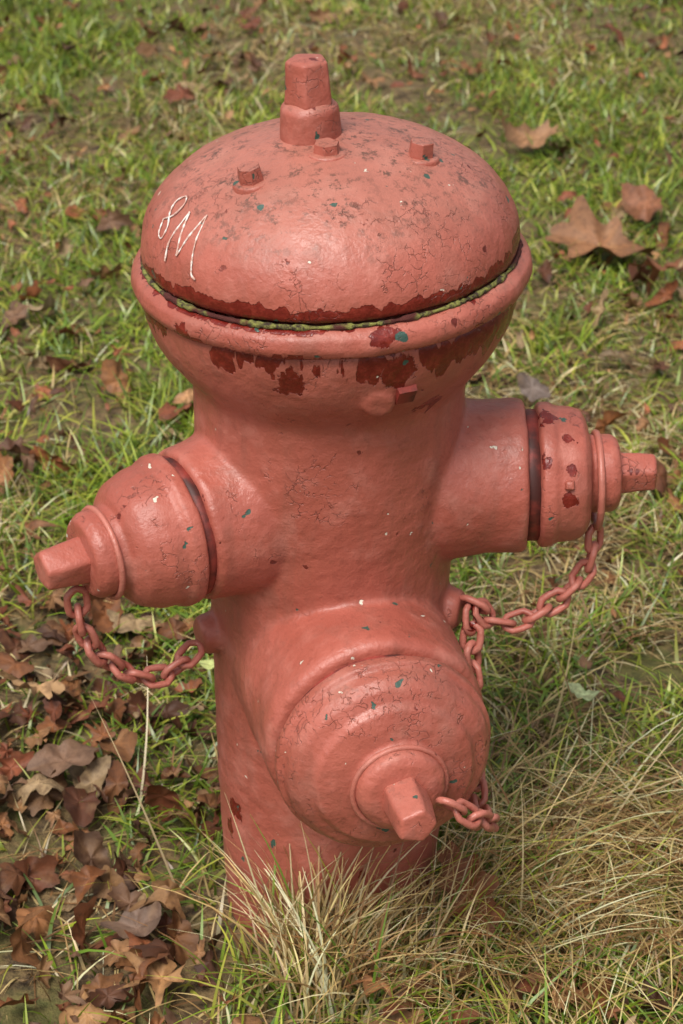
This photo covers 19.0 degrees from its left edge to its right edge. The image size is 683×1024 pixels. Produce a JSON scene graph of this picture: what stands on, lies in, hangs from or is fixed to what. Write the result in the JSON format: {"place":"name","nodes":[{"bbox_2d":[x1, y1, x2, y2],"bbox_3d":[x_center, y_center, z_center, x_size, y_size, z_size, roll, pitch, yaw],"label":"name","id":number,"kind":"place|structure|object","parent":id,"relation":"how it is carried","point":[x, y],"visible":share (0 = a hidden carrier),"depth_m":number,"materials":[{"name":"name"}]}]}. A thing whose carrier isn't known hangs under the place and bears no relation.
{"place":"outdoors","nodes":[
{"label":"outdoors","id":0,"kind":"place"},
{"bbox_2d":[0,0,682,1023],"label":"ground","id":1,"kind":"structure","parent":0,"point":[16,988],"depth_m":3.19,"materials":[{"name":"green plant"}]},
{"bbox_2d":[0,0,682,1023],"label":"fallen leaves","id":2,"kind":"object","parent":1,"relation":"on","point":[584,230],"visible":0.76,"depth_m":2.32,"materials":[{"name":"brown plant"}]},
{"bbox_2d":[34,54,656,949],"bbox_3d":[0.019,0.071,1.854,0.442,0.955,0.418,13,33,22],"label":"fire hydrant","id":3,"kind":"object","parent":1,"relation":"on","point":[326,292],"visible":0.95,"depth_m":1.73,"materials":[{"name":"metal"}]},
{"bbox_2d":[79,595,682,1023],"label":"dry grass tufts","id":4,"kind":"object","parent":1,"relation":"on","point":[321,965],"visible":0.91,"depth_m":1.96,"materials":[{"name":"beige plant"}]},
{"bbox_2d":[92,687,682,1002],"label":"dry stalks","id":5,"kind":"object","parent":1,"relation":"on","point":[171,876],"visible":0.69,"depth_m":1.99,"materials":[{"name":"beige plant"}]}
]}

